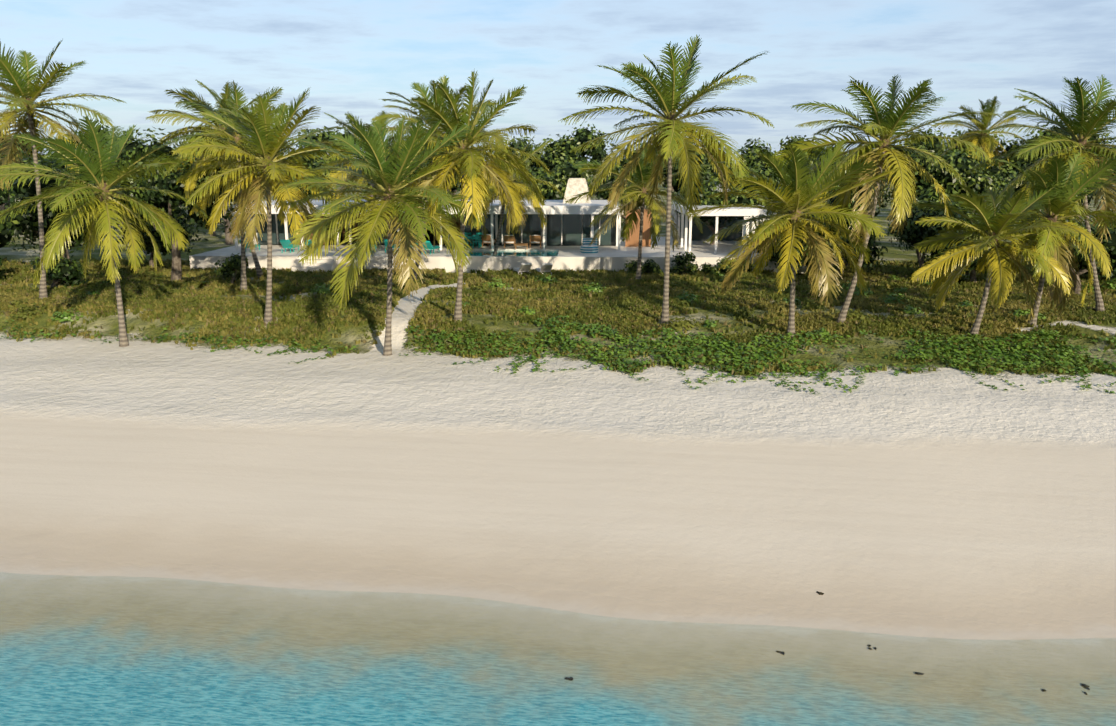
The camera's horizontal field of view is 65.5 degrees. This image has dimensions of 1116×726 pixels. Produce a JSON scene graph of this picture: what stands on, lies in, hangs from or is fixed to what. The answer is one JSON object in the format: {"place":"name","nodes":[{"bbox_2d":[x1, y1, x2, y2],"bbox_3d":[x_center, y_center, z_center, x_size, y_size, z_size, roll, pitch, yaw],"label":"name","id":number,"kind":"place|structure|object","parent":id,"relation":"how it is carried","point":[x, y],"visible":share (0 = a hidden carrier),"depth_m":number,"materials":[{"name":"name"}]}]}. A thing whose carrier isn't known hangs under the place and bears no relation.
{"place":"outdoors","nodes":[
{"label":"outdoors","id":0,"kind":"place"},
{"bbox_2d":[0,167,1115,725],"bbox_3d":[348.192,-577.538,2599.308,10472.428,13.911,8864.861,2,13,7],"label":"ground","id":1,"kind":"structure","parent":0,"point":[944,501],"depth_m":18.04,"materials":[{"name":"beige sand"}]},
{"bbox_2d":[0,183,28,258],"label":"bush","id":2,"kind":"object","parent":1,"relation":"on","point":[5,239],"visible":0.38,"depth_m":52.88,"materials":[{"name":"green plant"}]},
{"bbox_2d":[0,127,46,220],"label":"tree","id":3,"kind":"object","parent":1,"relation":"on","point":[3,207],"visible":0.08,"depth_m":88.27,"materials":[{"name":"green plant"}]},
{"bbox_2d":[6,133,44,208],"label":"tree","id":4,"kind":"object","parent":1,"relation":"on","point":[8,197],"depth_m":97.54,"materials":[{"name":"green plant"}]},
{"bbox_2d":[2,151,64,201],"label":"tree","id":5,"kind":"object","parent":1,"relation":"on","point":[27,160],"depth_m":65.15,"materials":[{"name":"green plant"}]},
{"bbox_2d":[0,154,99,261],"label":"tree","id":6,"kind":"object","parent":1,"relation":"on","point":[24,222],"visible":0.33,"depth_m":45.67,"materials":[{"name":"green plant"}]},
{"bbox_2d":[39,134,68,159],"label":"tree","id":7,"kind":"object","parent":1,"relation":"on","point":[44,155],"visible":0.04,"depth_m":90.68,"materials":[{"name":"green plant"}]},
{"bbox_2d":[30,253,89,287],"bbox_3d":[-23.654,-4.279,41.337,2.295,2.074,2.480,-4,13,-16],"label":"bush","id":8,"kind":"object","parent":1,"relation":"on","point":[65,271],"visible":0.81,"depth_m":40.70,"materials":[{"name":"green plant"}]},
{"bbox_2d":[0,40,125,299],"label":"palm","id":9,"kind":"object","parent":1,"relation":"on","point":[26,89],"visible":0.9,"depth_m":36.29,"materials":[{"name":"green plant"}]},
{"bbox_2d":[18,167,114,259],"bbox_3d":[-28.430,-8.502,50.258,5.563,6.636,6.749,-10,16,-37],"label":"bush","id":10,"kind":"object","parent":1,"relation":"on","point":[79,240],"visible":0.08,"depth_m":49.25,"materials":[{"name":"green plant"}]},
{"bbox_2d":[62,121,145,225],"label":"tree","id":11,"kind":"object","parent":1,"relation":"on","point":[100,129],"visible":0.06,"depth_m":83.26,"materials":[{"name":"green plant"}]},
{"bbox_2d":[0,115,208,346],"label":"palm","id":12,"kind":"object","parent":1,"relation":"on","point":[100,172],"visible":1,"depth_m":30.61,"materials":[{"name":"green plant"}]},
{"bbox_2d":[111,204,200,266],"bbox_3d":[-22.963,-7.552,48.937,5.229,5.307,5.722,-9,16,-35],"label":"bush","id":13,"kind":"object","parent":1,"relation":"on","point":[148,245],"visible":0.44,"depth_m":48.52,"materials":[{"name":"green plant"}]},
{"bbox_2d":[92,127,252,280],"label":"tree","id":14,"kind":"object","parent":1,"relation":"on","point":[166,202],"visible":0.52,"depth_m":41.25,"materials":[{"name":"green plant"}]},
{"bbox_2d":[148,82,281,278],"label":"palm","id":15,"kind":"object","parent":1,"relation":"on","point":[189,95],"visible":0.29,"depth_m":43.17,"materials":[{"name":"green plant"}]},
{"bbox_2d":[173,128,257,244],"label":"tree","id":16,"kind":"object","parent":1,"relation":"on","point":[228,240],"visible":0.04,"depth_m":65.90,"materials":[{"name":"green plant"}]},
{"bbox_2d":[145,79,306,289],"bbox_3d":[-14.850,-7.792,39.547,6.532,9.711,6.412,-4,13,-15],"label":"palm","id":17,"kind":"object","parent":1,"relation":"on","point":[230,135],"visible":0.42,"depth_m":38.47,"materials":[{"name":"green plant"}]},
{"bbox_2d":[213,253,248,283],"bbox_3d":[-15.892,-4.445,42.546,1.870,1.940,1.639,2,13,7],"label":"bush","id":18,"kind":"object","parent":1,"relation":"on","point":[230,270],"visible":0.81,"depth_m":42.11,"materials":[{"name":"green plant"}]},
{"bbox_2d":[170,87,358,325],"bbox_3d":[-11.164,-5.793,33.306,6.627,9.132,6.821,2,13,7],"label":"palm","id":19,"kind":"object","parent":1,"relation":"on","point":[265,143],"visible":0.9,"depth_m":32.02,"materials":[{"name":"green plant"}]},
{"bbox_2d":[279,143,337,199],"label":"tree","id":20,"kind":"object","parent":1,"relation":"on","point":[312,164],"visible":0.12,"depth_m":68.99,"materials":[{"name":"green plant"}]},
{"bbox_2d":[296,123,365,199],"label":"tree","id":21,"kind":"object","parent":1,"relation":"on","point":[323,135],"visible":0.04,"depth_m":89.16,"materials":[{"name":"green plant"}]},
{"bbox_2d":[312,110,428,268],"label":"palm","id":22,"kind":"object","parent":1,"relation":"on","point":[339,162],"visible":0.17,"depth_m":46.75,"materials":[{"name":"green plant"}]},
{"bbox_2d":[279,116,483,355],"bbox_3d":[-6.394,-4.153,30.049,7.238,8.452,8.056,2,13,7],"label":"palm","id":23,"kind":"object","parent":1,"relation":"on","point":[389,178],"visible":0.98,"depth_m":29.11,"materials":[{"name":"green plant"}]},
{"bbox_2d":[412,147,460,193],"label":"tree","id":24,"kind":"object","parent":1,"relation":"on","point":[455,187],"visible":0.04,"depth_m":67.41,"materials":[{"name":"green plant"}]},
{"bbox_2d":[371,75,505,280],"bbox_3d":[-5.792,-8.762,42.620,6.523,10.436,6.757,-2,13,-11],"label":"palm","id":25,"kind":"object","parent":1,"relation":"on","point":[438,98],"visible":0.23,"depth_m":42.22,"materials":[{"name":"green plant"}]},
{"bbox_2d":[365,71,550,321],"bbox_3d":[-3.785,-6.039,32.960,7.236,9.380,7.139,6,14,24],"label":"palm","id":26,"kind":"object","parent":1,"relation":"on","point":[472,164],"visible":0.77,"depth_m":31.48,"materials":[{"name":"green plant"}]},
{"bbox_2d":[189,237,806,272],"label":"villa terrace","id":27,"kind":"structure","parent":1,"relation":"on","point":[484,258],"depth_m":48.75,"materials":[{"name":"white paint"}]},
{"bbox_2d":[239,239,260,252],"bbox_3d":[-18.167,-6.970,51.232,0.581,0.777,1.760,0,13,1],"label":"lounger","id":28,"kind":"object","parent":27,"relation":"on","point":[259,245],"visible":0.25,"depth_m":50.88,"materials":[{"name":"teal paint"}]},
{"bbox_2d":[280,240,298,252],"bbox_3d":[-15.770,-6.935,51.075,0.581,0.777,1.760,0,13,1],"label":"lounger","id":29,"kind":"object","parent":27,"relation":"on","point":[285,244],"visible":0.98,"depth_m":50.47,"materials":[{"name":"teal paint"}]},
{"bbox_2d":[384,240,399,252],"bbox_3d":[-9.767,-6.945,51.121,0.581,0.777,1.760,0,13,1],"label":"lounger","id":30,"kind":"object","parent":27,"relation":"on","point":[386,242],"visible":0.35,"depth_m":50.50,"materials":[{"name":"teal paint"}]},
{"bbox_2d":[422,241,439,253],"bbox_3d":[-7.396,-6.755,50.282,0.581,0.777,1.760,3,13,11],"label":"lounger","id":31,"kind":"object","parent":27,"relation":"on","point":[429,246],"visible":0.85,"depth_m":49.81,"materials":[{"name":"teal paint"}]},
{"bbox_2d":[459,236,480,246],"bbox_3d":[-5.693,-7.522,53.904,1.760,0.669,0.792,0,13,1],"label":"dining table","id":32,"kind":"object","parent":27,"relation":"on","point":[469,237],"visible":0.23,"depth_m":53.80,"materials":[{"name":"teal paint"}]},
{"bbox_2d":[472,235,479,248],"bbox_3d":[-5.013,-7.433,53.136,0.405,0.836,0.405,0,13,1],"label":"chair","id":33,"kind":"object","parent":27,"relation":"on","point":[478,241],"visible":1,"depth_m":52.93,"materials":[{"name":"teal paint"}]},
{"bbox_2d":[481,234,495,247],"bbox_3d":[-4.293,-7.635,54.137,0.695,0.786,0.713,8,15,31],"label":"armchair","id":34,"kind":"object","parent":27,"relation":"on","point":[488,241],"visible":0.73,"depth_m":53.91,"materials":[{"name":"brown wood"}]},
{"bbox_2d":[504,235,515,247],"bbox_3d":[-2.994,-7.561,53.810,0.695,0.786,0.713,0,13,1],"label":"armchair","id":35,"kind":"object","parent":27,"relation":"on","point":[510,239],"visible":0.94,"depth_m":53.52,"materials":[{"name":"brown wood"}]},
{"bbox_2d":[515,243,527,248],"bbox_3d":[-2.222,-7.099,52.780,0.792,0.343,0.440,0,13,1],"label":"coffee table","id":36,"kind":"object","parent":27,"relation":"on","point":[521,244],"visible":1,"depth_m":52.68,"materials":[{"name":"brown wood"}]},
{"bbox_2d":[530,235,540,247],"bbox_3d":[-1.395,-7.552,53.771,0.695,0.786,0.713,0,13,1],"label":"armchair","id":37,"kind":"object","parent":27,"relation":"on","point":[535,239],"visible":1,"depth_m":53.46,"materials":[{"name":"brown wood"}]},
{"bbox_2d":[580,238,597,253],"bbox_3d":[1.820,-6.825,50.480,1.056,0.827,1.056,2,13,7],"label":"lounge chair","id":38,"kind":"object","parent":27,"relation":"on","point":[586,247],"visible":0.88,"depth_m":50.24,"materials":[{"name":"blue fabric"}]},
{"bbox_2d":[470,165,530,199],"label":"tree","id":39,"kind":"object","parent":1,"relation":"on","point":[512,187],"visible":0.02,"depth_m":70.86,"materials":[{"name":"green plant"}]},
{"bbox_2d":[228,178,776,253],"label":"villa building","id":40,"kind":"structure","parent":1,"relation":"on","point":[567,224],"depth_m":55.08,"materials":[{"name":"white paint"}]},
{"bbox_2d":[451,137,565,254],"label":"palm","id":41,"kind":"object","parent":1,"relation":"on","point":[531,198],"visible":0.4,"depth_m":49.48,"materials":[{"name":"green plant"}]},
{"bbox_2d":[487,135,549,172],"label":"tree","id":42,"kind":"object","parent":1,"relation":"on","point":[522,144],"visible":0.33,"depth_m":97.28,"materials":[{"name":"green plant"}]},
{"bbox_2d":[513,263,531,273],"bbox_3d":[-1.956,-5.139,47.227,0.581,0.777,1.760,-4,13,-18],"label":"lounger","id":43,"kind":"object","parent":1,"relation":"on","point":[524,267],"visible":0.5,"depth_m":46.67,"materials":[{"name":"grey fabric"}]},
{"bbox_2d":[536,263,552,274],"bbox_3d":[-0.760,-5.124,47.198,0.581,0.777,1.760,-3,13,-13],"label":"lounger","id":44,"kind":"object","parent":1,"relation":"on","point":[546,267],"visible":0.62,"depth_m":46.58,"materials":[{"name":"white plastic"}]},
{"bbox_2d":[522,160,590,199],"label":"tree","id":45,"kind":"object","parent":1,"relation":"on","point":[558,178],"visible":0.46,"depth_m":68.15,"materials":[{"name":"green plant"}]},
{"bbox_2d":[0,258,1115,393],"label":"ground cover plants","id":46,"kind":"object","parent":1,"relation":"on","point":[636,304],"visible":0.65,"depth_m":35.07,"materials":[{"name":"green plant"}]},
{"bbox_2d":[534,121,615,177],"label":"tree","id":47,"kind":"object","parent":1,"relation":"on","point":[556,153],"visible":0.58,"depth_m":93.50,"materials":[{"name":"green plant"}]},
{"bbox_2d":[587,157,649,218],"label":"tree","id":48,"kind":"object","parent":1,"relation":"on","point":[604,195],"visible":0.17,"depth_m":63.59,"materials":[{"name":"green plant"}]},
{"bbox_2d":[609,147,644,208],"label":"tree","id":49,"kind":"object","parent":1,"relation":"on","point":[623,159],"visible":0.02,"depth_m":93.80,"materials":[{"name":"green plant"}]},
{"bbox_2d":[624,260,645,275],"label":"terrace shrub","id":50,"kind":"object","parent":1,"relation":"on","point":[631,265],"visible":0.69,"depth_m":46.85,"materials":[{"name":"green plant"}]},
{"bbox_2d":[565,142,709,279],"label":"palm","id":51,"kind":"object","parent":1,"relation":"on","point":[641,174],"visible":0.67,"depth_m":43.34,"materials":[{"name":"green plant"}]},
{"bbox_2d":[642,259,662,273],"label":"terrace shrub","id":52,"kind":"object","parent":1,"relation":"on","point":[649,266],"visible":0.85,"depth_m":47.20,"materials":[{"name":"green plant"}]},
{"bbox_2d":[558,34,774,324],"bbox_3d":[4.198,-6.630,32.823,7.604,10.959,7.716,10,16,38],"label":"palm","id":53,"kind":"object","parent":1,"relation":"on","point":[669,129],"visible":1,"depth_m":31.69,"materials":[{"name":"green plant"}]},
{"bbox_2d":[637,139,717,194],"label":"tree","id":54,"kind":"object","parent":1,"relation":"on","point":[676,180],"visible":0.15,"depth_m":65.02,"materials":[{"name":"green plant"}]},
{"bbox_2d":[669,251,700,274],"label":"terrace shrub","id":55,"kind":"object","parent":1,"relation":"on","point":[680,266],"visible":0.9,"depth_m":47.07,"materials":[{"name":"green plant"}]},
{"bbox_2d":[700,148,731,182],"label":"tree","id":56,"kind":"object","parent":1,"relation":"on","point":[708,177],"visible":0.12,"depth_m":98.87,"materials":[{"name":"green plant"}]},
{"bbox_2d":[701,257,732,274],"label":"terrace shrub","id":57,"kind":"object","parent":1,"relation":"on","point":[707,268],"visible":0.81,"depth_m":46.46,"materials":[{"name":"green plant"}]},
{"bbox_2d":[674,172,767,244],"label":"tree","id":58,"kind":"object","parent":1,"relation":"on","point":[710,201],"visible":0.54,"depth_m":54.18,"materials":[{"name":"green plant"}]},
{"bbox_2d":[729,258,756,271],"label":"terrace shrub","id":59,"kind":"object","parent":1,"relation":"on","point":[749,269],"visible":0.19,"depth_m":47.09,"materials":[{"name":"green plant"}]},
{"bbox_2d":[710,138,782,186],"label":"tree","id":60,"kind":"object","parent":1,"relation":"on","point":[751,157],"visible":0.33,"depth_m":68.02,"materials":[{"name":"green plant"}]},
{"bbox_2d":[729,162,791,224],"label":"tree","id":61,"kind":"object","parent":1,"relation":"on","point":[766,174],"visible":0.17,"depth_m":57.99,"materials":[{"name":"green plant"}]},
{"bbox_2d":[745,204,822,269],"bbox_3d":[12.383,-6.587,46.571,4.472,4.472,4.930,2,13,7],"label":"bush","id":62,"kind":"object","parent":1,"relation":"on","point":[774,257],"visible":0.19,"depth_m":45.73,"materials":[{"name":"green plant"}]},
{"bbox_2d":[684,139,899,335],"bbox_3d":[8.563,-4.371,31.599,6.786,7.398,6.908,-7,14,-27],"label":"palm","id":63,"kind":"object","parent":1,"relation":"on","point":[800,189],"visible":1,"depth_m":30.72,"materials":[{"name":"green plant"}]},
{"bbox_2d":[763,135,823,163],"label":"tree","id":64,"kind":"object","parent":1,"relation":"on","point":[793,139],"visible":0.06,"depth_m":85.11,"materials":[{"name":"green plant"}]},
{"bbox_2d":[779,156,820,186],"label":"tree","id":65,"kind":"object","parent":1,"relation":"on","point":[805,164],"visible":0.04,"depth_m":72.52,"materials":[{"name":"green plant"}]},
{"bbox_2d":[812,145,833,216],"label":"tree","id":66,"kind":"object","parent":1,"relation":"on","point":[823,153],"visible":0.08,"depth_m":96.28,"materials":[{"name":"green plant"}]},
{"bbox_2d":[565,591,1089,694],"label":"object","id":67,"kind":"object","parent":1,"relation":"on","point":[917,673],"visible":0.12,"depth_m":13.52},
{"bbox_2d":[803,214,887,274],"bbox_3d":[15.124,-6.235,46.137,4.000,3.873,4.595,12,17,42],"label":"bush","id":68,"kind":"object","parent":1,"relation":"on","point":[872,247],"visible":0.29,"depth_m":45.59,"materials":[{"name":"green plant"}]},
{"bbox_2d":[803,157,892,262],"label":"tree","id":69,"kind":"object","parent":1,"relation":"on","point":[853,202],"visible":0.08,"depth_m":49.80,"materials":[{"name":"green plant"}]},
{"bbox_2d":[814,146,893,214],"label":"tree","id":70,"kind":"object","parent":1,"relation":"on","point":[817,160],"visible":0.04,"depth_m":68.10,"materials":[{"name":"green plant"}]},
{"bbox_2d":[764,74,1002,322],"bbox_3d":[11.790,-6.041,33.186,7.862,9.709,7.035,2,13,7],"label":"palm","id":71,"kind":"object","parent":1,"relation":"on","point":[886,124],"visible":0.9,"depth_m":31.88,"materials":[{"name":"green plant"}]},
{"bbox_2d":[889,126,952,179],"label":"tree","id":72,"kind":"object","parent":1,"relation":"on","point":[935,145],"visible":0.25,"depth_m":82.73,"materials":[{"name":"green plant"}]},
{"bbox_2d":[887,197,978,280],"bbox_3d":[18.643,-6.044,43.766,4.520,4.619,5.241,-4,14,-19],"label":"bush","id":73,"kind":"object","parent":1,"relation":"on","point":[913,234],"visible":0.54,"depth_m":42.63,"materials":[{"name":"green plant"}]},
{"bbox_2d":[886,148,1000,268],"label":"tree","id":74,"kind":"object","parent":1,"relation":"on","point":[980,183],"visible":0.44,"depth_m":47.55,"materials":[{"name":"green plant"}]},
{"bbox_2d":[915,143,995,170],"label":"tree","id":75,"kind":"object","parent":1,"relation":"on","point":[964,150],"visible":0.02,"depth_m":64.90,"materials":[{"name":"green plant"}]},
{"bbox_2d":[917,196,1007,281],"bbox_3d":[20.728,-5.974,43.401,4.938,4.746,4.138,-3,13,-13],"label":"bush","id":76,"kind":"object","parent":1,"relation":"on","point":[972,270],"visible":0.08,"depth_m":42.90,"materials":[{"name":"green plant"}]},
{"bbox_2d":[944,128,1004,173],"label":"tree","id":77,"kind":"object","parent":1,"relation":"on","point":[959,132],"visible":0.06,"depth_m":89.64,"materials":[{"name":"green plant"}]},
{"bbox_2d":[930,95,1027,201],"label":"palm","id":78,"kind":"object","parent":1,"relation":"on","point":[987,143],"visible":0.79,"depth_m":63.40,"materials":[{"name":"green plant"}]},
{"bbox_2d":[939,147,1018,221],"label":"tree","id":79,"kind":"object","parent":1,"relation":"on","point":[1000,178],"visible":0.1,"depth_m":52.83,"materials":[{"name":"green plant"}]},
{"bbox_2d":[909,182,1080,333],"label":"palm","id":80,"kind":"object","parent":1,"relation":"on","point":[992,251],"visible":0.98,"depth_m":31.00,"materials":[{"name":"green plant"}]},
{"bbox_2d":[958,152,1115,326],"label":"palm","id":81,"kind":"object","parent":1,"relation":"on","point":[1057,205],"visible":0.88,"depth_m":31.35,"materials":[{"name":"green plant"}]},
{"bbox_2d":[963,74,1115,310],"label":"palm","id":82,"kind":"object","parent":1,"relation":"on","point":[1089,117],"visible":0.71,"depth_m":33.60,"materials":[{"name":"green plant"}]},
{"bbox_2d":[993,127,1087,191],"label":"tree","id":83,"kind":"object","parent":1,"relation":"on","point":[1023,163],"visible":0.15,"depth_m":64.35,"materials":[{"name":"green plant"}]},
{"bbox_2d":[998,170,1095,228],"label":"tree","id":84,"kind":"object","parent":1,"relation":"on","point":[1023,180],"visible":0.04,"depth_m":53.90,"materials":[{"name":"green plant"}]},
{"bbox_2d":[1019,122,1094,149],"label":"tree","id":85,"kind":"object","parent":1,"relation":"on","point":[1089,139],"depth_m":84.86,"materials":[{"name":"green plant"}]},
{"bbox_2d":[1011,209,1115,293],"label":"bush","id":86,"kind":"object","parent":1,"relation":"on","point":[1110,247],"visible":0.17,"depth_m":40.29,"materials":[{"name":"green plant"}]},
{"bbox_2d":[1040,118,1115,219],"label":"tree","id":87,"kind":"object","parent":1,"relation":"on","point":[1095,137],"depth_m":91.91,"materials":[{"name":"green plant"}]},
{"bbox_2d":[1060,216,1115,281],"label":"bush","id":88,"kind":"object","parent":1,"relation":"on","point":[1112,268],"visible":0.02,"depth_m":42.95,"materials":[{"name":"green plant"}]},
{"bbox_2d":[1078,154,1114,199],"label":"tree","id":89,"kind":"object","parent":1,"relation":"on","point":[1094,179],"depth_m":68.99,"materials":[{"name":"green plant"}]},
{"bbox_2d":[1101,172,1115,211],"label":"tree","id":90,"kind":"object","parent":1,"relation":"on","point":[1113,193],"visible":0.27,"depth_m":51.37,"materials":[{"name":"green plant"}]},
{"bbox_2d":[0,573,1115,725],"bbox_3d":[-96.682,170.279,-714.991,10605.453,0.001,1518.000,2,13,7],"label":"water","id":91,"kind":"structure","parent":0,"point":[473,655],"depth_m":13.78,"materials":[{"name":"blue liquid"}]},
{"bbox_2d":[0,0,1115,163],"label":"sky","id":92,"kind":"structure","parent":0,"point":[348,54],"materials":[{"name":"blue"}]}
]}

